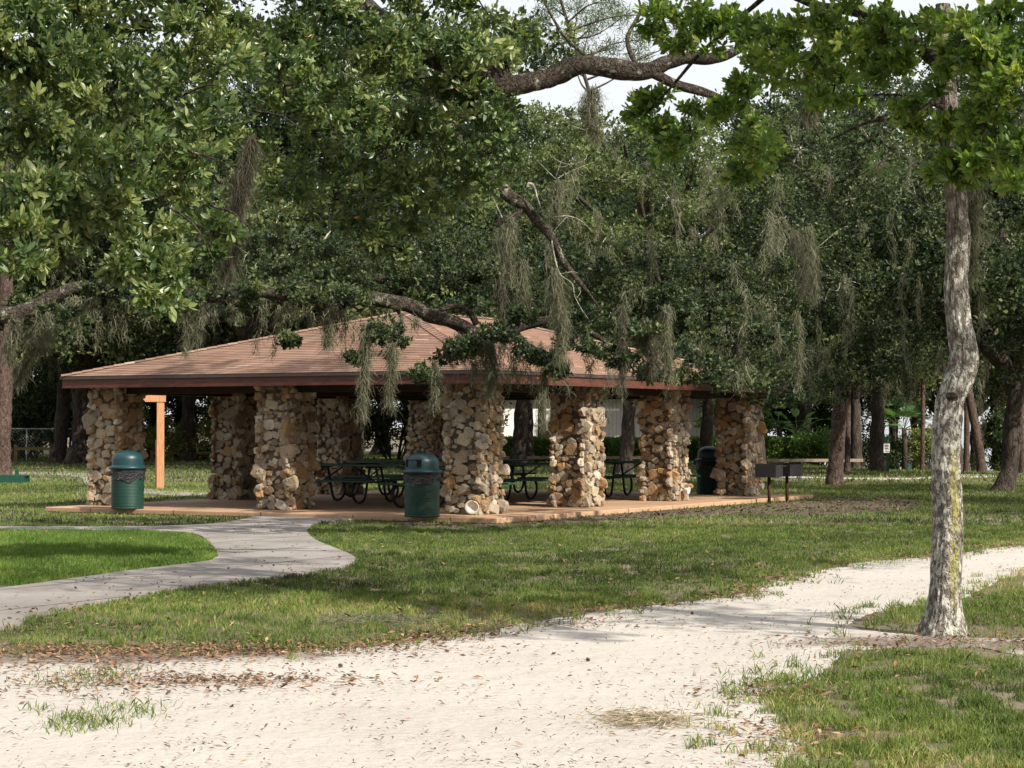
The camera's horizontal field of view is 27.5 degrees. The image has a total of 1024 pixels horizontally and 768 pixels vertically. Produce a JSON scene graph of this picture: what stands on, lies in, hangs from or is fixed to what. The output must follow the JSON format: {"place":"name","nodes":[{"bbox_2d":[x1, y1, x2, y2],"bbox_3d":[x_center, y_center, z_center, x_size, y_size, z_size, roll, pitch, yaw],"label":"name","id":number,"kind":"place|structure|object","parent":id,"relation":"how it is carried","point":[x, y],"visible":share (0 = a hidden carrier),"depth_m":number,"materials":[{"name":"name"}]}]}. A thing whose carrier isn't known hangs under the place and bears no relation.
{"place":"outdoors","nodes":[
{"label":"outdoors","id":0,"kind":"place"},
{"bbox_2d":[0,527,218,585],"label":"lawn grass","id":1,"kind":"structure","parent":0,"point":[116,549],"depth_m":26.01,"materials":[{"name":"plant"}]},
{"bbox_2d":[0,516,355,630],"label":"concrete path","id":2,"kind":"structure","parent":0,"point":[264,541],"depth_m":23.27,"materials":[{"name":"concrete"}]},
{"bbox_2d":[0,545,1023,767],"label":"sand path","id":3,"kind":"structure","parent":0,"point":[312,735],"depth_m":12.50,"materials":[{"name":"sand"}]},
{"bbox_2d":[4,597,878,736],"bbox_3d":[0.400,1.848,14.145,4.858,0.058,8.790,-1,-2,39],"label":"grass tuft","id":4,"kind":"object","parent":3,"relation":"on","point":[93,723],"visible":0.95,"depth_m":11.85,"materials":[{"name":"plant"}]},
{"bbox_2d":[2,542,1020,668],"bbox_3d":[1.998,1.995,20.502,3.856,0.093,18.907,-1,-2,41],"label":"leaf drift","id":5,"kind":"object","parent":3,"relation":"on","point":[425,632],"visible":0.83,"depth_m":15.73,"materials":[{"name":"plant"}]},
{"bbox_2d":[0,618,1023,767],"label":"leaf drift","id":6,"kind":"object","parent":3,"relation":"on","point":[286,678],"visible":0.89,"depth_m":13.60,"materials":[{"name":"plant"}]},
{"bbox_2d":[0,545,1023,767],"bbox_3d":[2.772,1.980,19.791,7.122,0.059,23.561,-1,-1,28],"label":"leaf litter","id":7,"kind":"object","parent":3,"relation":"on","point":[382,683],"visible":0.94,"depth_m":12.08,"materials":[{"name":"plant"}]},
{"bbox_2d":[551,700,722,734],"bbox_3d":[0.681,1.790,11.250,0.898,0.203,0.820,1,-1,-38],"label":"fallen moss","id":8,"kind":"object","parent":3,"relation":"on","point":[656,718],"visible":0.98,"depth_m":11.19,"materials":[{"name":"plant"}]},
{"bbox_2d":[0,428,1023,767],"bbox_3d":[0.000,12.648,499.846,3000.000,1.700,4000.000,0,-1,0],"label":"ground","id":9,"kind":"structure","parent":0,"point":[872,628],"depth_m":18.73,"materials":[{"name":"plant"}]},
{"bbox_2d":[0,126,98,474],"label":"pine tree","id":10,"kind":"object","parent":9,"relation":"on","point":[6,289],"visible":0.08,"depth_m":69.25,"materials":[{"name":"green plant"}]},
{"bbox_2d":[11,374,89,460],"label":"shrub","id":11,"kind":"object","parent":9,"relation":"on","point":[42,411],"visible":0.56,"depth_m":98.58,"materials":[{"name":"plant"}]},
{"bbox_2d":[12,360,181,442],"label":"shrub","id":12,"kind":"object","parent":9,"relation":"on","point":[45,371],"visible":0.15,"depth_m":100.59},
{"bbox_2d":[0,21,196,409],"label":"oak tree","id":13,"kind":"object","parent":9,"relation":"on","point":[136,340],"visible":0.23,"depth_m":80.45,"materials":[{"name":"green plant"}]},
{"bbox_2d":[0,36,239,463],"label":"oak tree","id":14,"kind":"object","parent":9,"relation":"on","point":[77,452],"visible":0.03,"depth_m":89.57,"materials":[{"name":"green plant"}]},
{"bbox_2d":[14,95,225,462],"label":"oak tree","id":15,"kind":"object","parent":9,"relation":"on","point":[61,429],"visible":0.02,"depth_m":90.56,"materials":[{"name":"green plant"}]},
{"bbox_2d":[39,350,203,457],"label":"shrub","id":16,"kind":"object","parent":9,"relation":"on","point":[177,414],"visible":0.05,"depth_m":103.74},
{"bbox_2d":[144,395,165,488],"bbox_3d":[-9.289,1.422,54.129,0.680,2.605,0.650,0,-1,-6],"label":"timber post","id":17,"kind":"object","parent":9,"relation":"on","point":[160,400],"visible":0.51,"depth_m":53.85,"materials":[{"name":"orange wood"}]},
{"bbox_2d":[141,409,200,460],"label":"shrub","id":18,"kind":"object","parent":9,"relation":"on","point":[146,428],"visible":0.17,"depth_m":96.91,"materials":[{"name":"green plant"}]},
{"bbox_2d":[143,409,211,460],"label":"shrub","id":19,"kind":"object","parent":9,"relation":"on","point":[177,444],"visible":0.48,"depth_m":95.99,"materials":[{"name":"green plant"}]},
{"bbox_2d":[164,396,210,457],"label":"shrub","id":20,"kind":"object","parent":9,"relation":"on","point":[201,398],"visible":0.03,"depth_m":105.58,"materials":[{"name":"green plant"}]},
{"bbox_2d":[94,46,346,461],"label":"oak tree","id":21,"kind":"object","parent":9,"relation":"on","point":[187,423],"visible":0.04,"depth_m":95.90,"materials":[{"name":"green plant"}]},
{"bbox_2d":[49,0,483,349],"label":"oak tree","id":22,"kind":"object","parent":9,"relation":"on","point":[243,333],"visible":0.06,"depth_m":81.38,"materials":[{"name":"green plant"}]},
{"bbox_2d":[94,0,584,467],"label":"oak tree","id":23,"kind":"object","parent":9,"relation":"on","point":[366,310],"visible":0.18,"depth_m":74.47,"materials":[{"name":"green plant"}]},
{"bbox_2d":[326,372,410,459],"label":"shrub","id":24,"kind":"object","parent":9,"relation":"on","point":[372,429],"visible":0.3,"depth_m":99.65,"materials":[{"name":"plant"}]},
{"bbox_2d":[0,0,766,322],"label":"live oak","id":25,"kind":"object","parent":9,"relation":"on","point":[398,50],"visible":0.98,"depth_m":18.99,"materials":[{"name":"green plant"}]},
{"bbox_2d":[43,222,82,284],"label":"spanish moss","id":26,"kind":"object","parent":25,"relation":"hanging from","point":[62,258],"visible":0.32,"depth_m":17.52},
{"bbox_2d":[211,132,270,301],"bbox_3d":[-2.620,-1.599,20.018,0.607,1.631,0.514,0,-1,-19],"label":"spanish moss","id":27,"kind":"object","parent":25,"relation":"hanging from","point":[243,175],"visible":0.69,"depth_m":20.01,"materials":[{"name":"plant"}]},
{"bbox_2d":[563,82,613,155],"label":"spanish moss","id":28,"kind":"object","parent":25,"relation":"hanging from","point":[590,103],"visible":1,"depth_m":22.02,"materials":[{"name":"plant"}]},
{"bbox_2d":[784,41,841,135],"bbox_3d":[3.124,-3.090,21.534,0.638,1.204,0.650,0,-1,0],"label":"spanish moss","id":29,"kind":"object","parent":25,"relation":"hanging from","point":[809,119],"visible":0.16,"depth_m":21.56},
{"bbox_2d":[313,610,457,629],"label":"fallen moss","id":30,"kind":"object","parent":9,"relation":"on","point":[394,620],"visible":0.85,"depth_m":16.94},
{"bbox_2d":[217,73,565,454],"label":"oak tree","id":31,"kind":"object","parent":9,"relation":"on","point":[523,130],"depth_m":117.89,"materials":[{"name":"green plant"}]},
{"bbox_2d":[0,0,805,428],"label":"live oak","id":32,"kind":"object","parent":9,"relation":"on","point":[362,288],"visible":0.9,"depth_m":30.69,"materials":[{"name":"green plant"}]},
{"bbox_2d":[0,323,29,375],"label":"spanish moss","id":33,"kind":"object","parent":32,"relation":"hanging from","point":[10,348],"visible":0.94,"depth_m":29.97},
{"bbox_2d":[7,318,76,399],"bbox_3d":[-6.752,-0.340,30.038,0.982,1.246,0.820,1,-2,-41],"label":"spanish moss","id":34,"kind":"object","parent":32,"relation":"hanging from","point":[19,375],"visible":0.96,"depth_m":29.95,"materials":[{"name":"plant"}]},
{"bbox_2d":[173,307,196,368],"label":"spanish moss","id":35,"kind":"object","parent":32,"relation":"hanging from","point":[186,327],"visible":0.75,"depth_m":29.50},
{"bbox_2d":[183,293,210,357],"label":"spanish moss","id":36,"kind":"object","parent":32,"relation":"hanging from","point":[199,320],"visible":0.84,"depth_m":29.50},
{"bbox_2d":[313,314,340,358],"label":"spanish moss","id":37,"kind":"object","parent":32,"relation":"hanging from","point":[326,326],"visible":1,"depth_m":29.60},
{"bbox_2d":[343,324,380,432],"bbox_3d":[-2.073,-0.054,29.013,0.529,1.606,0.482,0,-1,0],"label":"spanish moss","id":38,"kind":"object","parent":32,"relation":"hanging from","point":[365,344],"visible":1,"depth_m":28.98,"materials":[{"name":"plant"}]},
{"bbox_2d":[375,340,402,417],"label":"spanish moss","id":39,"kind":"object","parent":32,"relation":"hanging from","point":[390,359],"visible":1,"depth_m":28.98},
{"bbox_2d":[423,360,450,420],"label":"spanish moss","id":40,"kind":"object","parent":32,"relation":"hanging from","point":[435,389],"visible":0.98,"depth_m":29.29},
{"bbox_2d":[476,339,507,409],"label":"spanish moss","id":41,"kind":"object","parent":32,"relation":"hanging from","point":[489,355],"visible":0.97,"depth_m":29.59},
{"bbox_2d":[488,274,516,366],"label":"spanish moss","id":42,"kind":"object","parent":32,"relation":"hanging from","point":[502,311],"visible":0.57,"depth_m":31.01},
{"bbox_2d":[487,215,527,293],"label":"spanish moss","id":43,"kind":"object","parent":32,"relation":"hanging from","point":[507,229],"visible":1,"depth_m":28.89,"materials":[{"name":"plant"}]},
{"bbox_2d":[512,257,537,325],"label":"spanish moss","id":44,"kind":"object","parent":32,"relation":"hanging from","point":[523,297],"visible":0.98,"depth_m":29.01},
{"bbox_2d":[530,367,555,435],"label":"spanish moss","id":45,"kind":"object","parent":32,"relation":"hanging from","point":[541,414],"visible":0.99,"depth_m":29.48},
{"bbox_2d":[543,177,567,223],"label":"spanish moss","id":46,"kind":"object","parent":32,"relation":"hanging from","point":[555,199],"visible":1,"depth_m":28.73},
{"bbox_2d":[539,266,579,378],"bbox_3d":[0.633,-0.853,28.818,0.575,1.558,0.619,-1,-1,27],"label":"spanish moss","id":47,"kind":"object","parent":32,"relation":"hanging from","point":[554,290],"visible":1,"depth_m":28.80,"materials":[{"name":"plant"}]},
{"bbox_2d":[612,303,640,403],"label":"spanish moss","id":48,"kind":"object","parent":32,"relation":"hanging from","point":[621,324],"visible":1,"depth_m":29.00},
{"bbox_2d":[632,314,661,390],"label":"spanish moss","id":49,"kind":"object","parent":32,"relation":"hanging from","point":[649,347],"visible":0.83,"depth_m":29.41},
{"bbox_2d":[650,304,678,389],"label":"spanish moss","id":50,"kind":"object","parent":32,"relation":"hanging from","point":[664,346],"visible":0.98,"depth_m":28.99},
{"bbox_2d":[786,308,812,393],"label":"spanish moss","id":51,"kind":"object","parent":32,"relation":"hanging from","point":[797,322],"visible":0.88,"depth_m":34.00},
{"bbox_2d":[782,230,819,305],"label":"spanish moss","id":52,"kind":"object","parent":32,"relation":"hanging from","point":[801,291],"visible":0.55,"depth_m":35.03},
{"bbox_2d":[791,224,827,313],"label":"spanish moss","id":53,"kind":"object","parent":32,"relation":"hanging from","point":[806,244],"visible":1,"depth_m":34.02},
{"bbox_2d":[224,32,589,331],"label":"oak tree","id":54,"kind":"object","parent":9,"relation":"on","point":[538,180],"visible":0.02,"depth_m":88.51,"materials":[{"name":"green plant"}]},
{"bbox_2d":[45,312,812,523],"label":"picnic pavilion","id":55,"kind":"structure","parent":9,"relation":"on","point":[264,414],"depth_m":39.27,"materials":[{"name":"stone"}]},
{"bbox_2d":[109,450,145,508],"bbox_3d":[-7.030,1.746,38.272,0.678,1.065,0.678,0,-1,21],"label":"litter bin","id":56,"kind":"object","parent":55,"relation":"on","point":[127,468],"visible":1,"depth_m":38.02,"materials":[{"name":"green"}]},
{"bbox_2d":[314,463,403,503],"bbox_3d":[-3.223,1.958,41.286,1.900,0.763,1.747,-1,-1,28],"label":"picnic table","id":57,"kind":"object","parent":55,"relation":"on","point":[355,481],"visible":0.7,"depth_m":41.16,"materials":[{"name":"green metal"}]},
{"bbox_2d":[331,461,443,497],"bbox_3d":[-2.576,2.026,44.607,1.900,0.763,1.746,-1,-1,36],"label":"picnic table","id":58,"kind":"object","parent":55,"relation":"on","point":[394,476],"visible":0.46,"depth_m":44.40,"materials":[{"name":"green metal"}]},
{"bbox_2d":[402,453,441,516],"bbox_3d":[-1.500,1.678,34.923,0.678,1.065,0.678,-1,-1,33],"label":"litter bin","id":59,"kind":"object","parent":55,"relation":"on","point":[422,472],"visible":1,"depth_m":34.67,"materials":[{"name":"green"}]},
{"bbox_2d":[378,466,515,507],"bbox_3d":[-1.189,1.903,38.611,1.900,0.763,1.747,-1,-1,33],"label":"picnic table","id":60,"kind":"object","parent":55,"relation":"on","point":[396,485],"visible":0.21,"depth_m":38.37,"materials":[{"name":"green metal"}]},
{"bbox_2d":[503,463,605,500],"bbox_3d":[0.675,1.973,42.038,1.900,0.763,1.746,-1,-1,27],"label":"picnic table","id":61,"kind":"object","parent":55,"relation":"on","point":[524,478],"visible":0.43,"depth_m":42.06,"materials":[{"name":"green metal"}]},
{"bbox_2d":[604,461,700,496],"bbox_3d":[2.844,2.026,44.595,1.900,0.763,1.747,0,-1,23],"label":"picnic table","id":62,"kind":"object","parent":55,"relation":"on","point":[623,475],"visible":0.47,"depth_m":44.57,"materials":[{"name":"green metal"}]},
{"bbox_2d":[695,446,718,493],"bbox_3d":[4.420,1.919,46.721,0.678,1.065,0.678,-1,-1,29],"label":"litter bin","id":63,"kind":"object","parent":55,"relation":"on","point":[705,460],"visible":0.65,"depth_m":46.46,"materials":[{"name":"green"}]},
{"bbox_2d":[0,521,1023,612],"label":"lawn grass","id":64,"kind":"structure","parent":9,"relation":"on","point":[703,532],"depth_m":24.82,"materials":[{"name":"plant"}]},
{"bbox_2d":[0,480,1023,524],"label":"lawn grass","id":65,"kind":"structure","parent":9,"relation":"on","point":[981,511],"depth_m":42.79,"materials":[{"name":"plant"}]},
{"bbox_2d":[0,521,1023,698],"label":"leaf litter","id":66,"kind":"object","parent":9,"relation":"on","point":[391,631],"visible":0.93,"depth_m":19.14,"materials":[{"name":"plant"}]},
{"bbox_2d":[3,453,1023,481],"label":"lawn grass","id":67,"kind":"structure","parent":9,"relation":"on","point":[910,472],"depth_m":73.68,"materials":[{"name":"plant"}]},
{"bbox_2d":[330,92,705,466],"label":"oak tree","id":68,"kind":"object","parent":9,"relation":"on","point":[520,434],"visible":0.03,"depth_m":83.66,"materials":[{"name":"green plant"}]},
{"bbox_2d":[417,123,661,462],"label":"oak tree","id":69,"kind":"object","parent":9,"relation":"on","point":[529,446],"depth_m":92.65,"materials":[{"name":"green plant"}]},
{"bbox_2d":[489,106,625,242],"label":"oak tree","id":70,"kind":"object","parent":9,"relation":"on","point":[553,125],"visible":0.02,"depth_m":115.86,"materials":[{"name":"green plant"}]},
{"bbox_2d":[502,435,699,461],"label":"hedge","id":71,"kind":"object","parent":9,"relation":"on","point":[541,447],"visible":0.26,"depth_m":96.20,"materials":[{"name":"green plant"}]},
{"bbox_2d":[436,118,766,474],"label":"oak tree","id":72,"kind":"object","parent":9,"relation":"on","point":[627,442],"visible":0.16,"depth_m":69.47,"materials":[{"name":"green plant"}]},
{"bbox_2d":[501,399,716,445],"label":"white building","id":73,"kind":"structure","parent":9,"relation":"on","point":[611,430],"depth_m":107.99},
{"bbox_2d":[524,0,701,164],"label":"pine tree","id":74,"kind":"object","parent":9,"relation":"on","point":[596,20],"visible":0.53,"depth_m":84.48,"materials":[{"name":"green plant"}]},
{"bbox_2d":[494,99,793,356],"bbox_3d":[4.008,-1.751,49.190,6.306,9.166,11.292,-1,-1,29],"label":"live oak","id":75,"kind":"object","parent":9,"relation":"on","point":[643,189],"visible":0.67,"depth_m":47.10,"materials":[{"name":"green plant"}]},
{"bbox_2d":[595,154,823,464],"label":"oak tree","id":76,"kind":"object","parent":9,"relation":"on","point":[706,432],"visible":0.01,"depth_m":87.64,"materials":[{"name":"green plant"}]},
{"bbox_2d":[572,71,921,463],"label":"oak tree","id":77,"kind":"object","parent":9,"relation":"on","point":[754,193],"visible":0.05,"depth_m":66.45,"materials":[{"name":"green plant"}]},
{"bbox_2d":[699,434,827,463],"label":"hedge","id":78,"kind":"object","parent":9,"relation":"on","point":[775,446],"visible":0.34,"depth_m":95.14,"materials":[{"name":"green plant"}]},
{"bbox_2d":[695,387,832,435],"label":"shrub","id":79,"kind":"object","parent":9,"relation":"on","point":[788,433],"visible":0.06,"depth_m":105.45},
{"bbox_2d":[755,463,783,503],"bbox_3d":[5.328,2.084,43.220,0.585,0.876,0.590,0,-1,23],"label":"barbecue grill","id":80,"kind":"object","parent":9,"relation":"on","point":[769,471],"visible":0.98,"depth_m":43.02,"materials":[{"name":"black metal"}]},
{"bbox_2d":[769,463,804,502],"bbox_3d":[5.801,2.101,44.039,0.585,0.876,0.590,-1,-1,36],"label":"barbecue grill","id":81,"kind":"object","parent":9,"relation":"on","point":[791,469],"visible":0.68,"depth_m":43.98,"materials":[{"name":"black metal"}]},
{"bbox_2d":[682,124,896,463],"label":"oak tree","id":82,"kind":"object","parent":9,"relation":"on","point":[803,412],"depth_m":103.68,"materials":[{"name":"green plant"}]},
{"bbox_2d":[785,424,830,465],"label":"shrub","id":83,"kind":"object","parent":9,"relation":"on","point":[805,449],"visible":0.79,"depth_m":94.55,"materials":[{"name":"green plant"}]},
{"bbox_2d":[767,385,870,464],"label":"shrub","id":84,"kind":"object","parent":9,"relation":"on","point":[825,413],"visible":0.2,"depth_m":105.60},
{"bbox_2d":[618,0,1023,637],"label":"young oak","id":85,"kind":"object","parent":9,"relation":"on","point":[986,54],"visible":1,"depth_m":16.03,"materials":[{"name":"green plant"}]},
{"bbox_2d":[963,180,1004,294],"bbox_3d":[3.574,-1.178,16.233,0.409,1.096,0.397,0,-1,-22],"label":"spanish moss","id":86,"kind":"object","parent":85,"relation":"attached to","point":[974,207],"visible":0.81,"depth_m":16.20,"materials":[{"name":"plant"}]},
{"bbox_2d":[781,160,905,472],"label":"pine tree","id":87,"kind":"object","parent":9,"relation":"on","point":[847,449],"visible":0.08,"depth_m":73.90,"materials":[{"name":"green plant"}]},
{"bbox_2d":[671,16,1023,447],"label":"live oak","id":88,"kind":"object","parent":9,"relation":"on","point":[851,193],"visible":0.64,"depth_m":47.96,"materials":[{"name":"green plant"}]},
{"bbox_2d":[759,86,938,484],"bbox_3d":[9.270,-2.702,57.764,5.964,11.165,5.447,1,-1,-34],"label":"pine tree","id":89,"kind":"object","parent":9,"relation":"on","point":[835,474],"visible":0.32,"depth_m":57.41,"materials":[{"name":"green plant"}]},
{"bbox_2d":[714,165,990,468],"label":"oak tree","id":90,"kind":"object","parent":9,"relation":"on","point":[856,442],"visible":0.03,"depth_m":89.93,"materials":[{"name":"green plant"}]},
{"bbox_2d":[714,66,1023,471],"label":"oak tree","id":91,"kind":"object","parent":9,"relation":"on","point":[876,449],"visible":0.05,"depth_m":77.56,"materials":[{"name":"green plant"}]},
{"bbox_2d":[737,74,1023,490],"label":"oak tree","id":92,"kind":"object","parent":9,"relation":"on","point":[930,272],"visible":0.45,"depth_m":51.26,"materials":[{"name":"green plant"}]},
{"bbox_2d":[850,432,912,468],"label":"shrub","id":93,"kind":"object","parent":9,"relation":"on","point":[894,445],"visible":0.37,"depth_m":100.43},
{"bbox_2d":[759,68,1023,317],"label":"oak tree","id":94,"kind":"object","parent":9,"relation":"on","point":[922,153],"visible":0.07,"depth_m":70.02,"materials":[{"name":"green plant"}]},
{"bbox_2d":[865,395,920,468],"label":"fan palm","id":95,"kind":"object","parent":9,"relation":"on","point":[893,430],"visible":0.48,"depth_m":104.01,"materials":[{"name":"green plant"}]},
{"bbox_2d":[787,114,1023,471],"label":"oak tree","id":96,"kind":"object","parent":9,"relation":"on","point":[943,367],"visible":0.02,"depth_m":98.42,"materials":[{"name":"green plant"}]},
{"bbox_2d":[884,404,932,469],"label":"fan palm","id":97,"kind":"object","parent":9,"relation":"on","point":[906,411],"visible":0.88,"depth_m":99.83,"materials":[{"name":"green plant"}]},
{"bbox_2d":[843,360,985,467],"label":"oak tree","id":98,"kind":"object","parent":9,"relation":"on","point":[931,387],"depth_m":108.89,"materials":[{"name":"green plant"}]},
{"bbox_2d":[899,423,931,470],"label":"shrub","id":99,"kind":"object","parent":9,"relation":"on","point":[914,442],"visible":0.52,"depth_m":103.67,"materials":[{"name":"green plant"}]},
{"bbox_2d":[863,353,1007,470],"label":"oak tree","id":100,"kind":"object","parent":9,"relation":"on","point":[868,407],"visible":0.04,"depth_m":124.74,"materials":[{"name":"green plant"}]},
{"bbox_2d":[910,183,968,469],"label":"pine tree","id":101,"kind":"object","parent":9,"relation":"on","point":[922,451],"visible":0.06,"depth_m":89.92,"materials":[{"name":"brown plant"}]},
{"bbox_2d":[891,359,1023,470],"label":"oak tree","id":102,"kind":"object","parent":9,"relation":"on","point":[993,381],"visible":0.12,"depth_m":115.78,"materials":[{"name":"green plant"}]},
{"bbox_2d":[963,399,969,471],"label":"pine tree","id":103,"kind":"object","parent":9,"relation":"on","point":[966,466],"visible":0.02,"depth_m":97.86,"materials":[{"name":"brown plant"}]},
{"bbox_2d":[966,199,992,471],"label":"pine tree","id":104,"kind":"object","parent":9,"relation":"on","point":[981,465],"visible":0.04,"depth_m":91.82,"materials":[{"name":"brown plant"}]},
{"bbox_2d":[960,76,1023,472],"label":"pine tree","id":105,"kind":"object","parent":9,"relation":"on","point":[1021,463],"visible":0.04,"depth_m":83.86,"materials":[{"name":"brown plant"}]},
{"bbox_2d":[970,405,1018,471],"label":"shrub","id":106,"kind":"object","parent":9,"relation":"on","point":[993,431],"visible":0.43,"depth_m":103.62,"materials":[{"name":"plant"}]},
{"bbox_2d":[3,0,1022,428],"label":"sky","id":107,"kind":"structure","parent":0,"point":[705,77],"materials":[{"name":"white"}]},
{"bbox_2d":[391,496,924,529],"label":"bare ground","id":108,"kind":"structure","parent":0,"point":[600,518],"depth_m":39.15,"materials":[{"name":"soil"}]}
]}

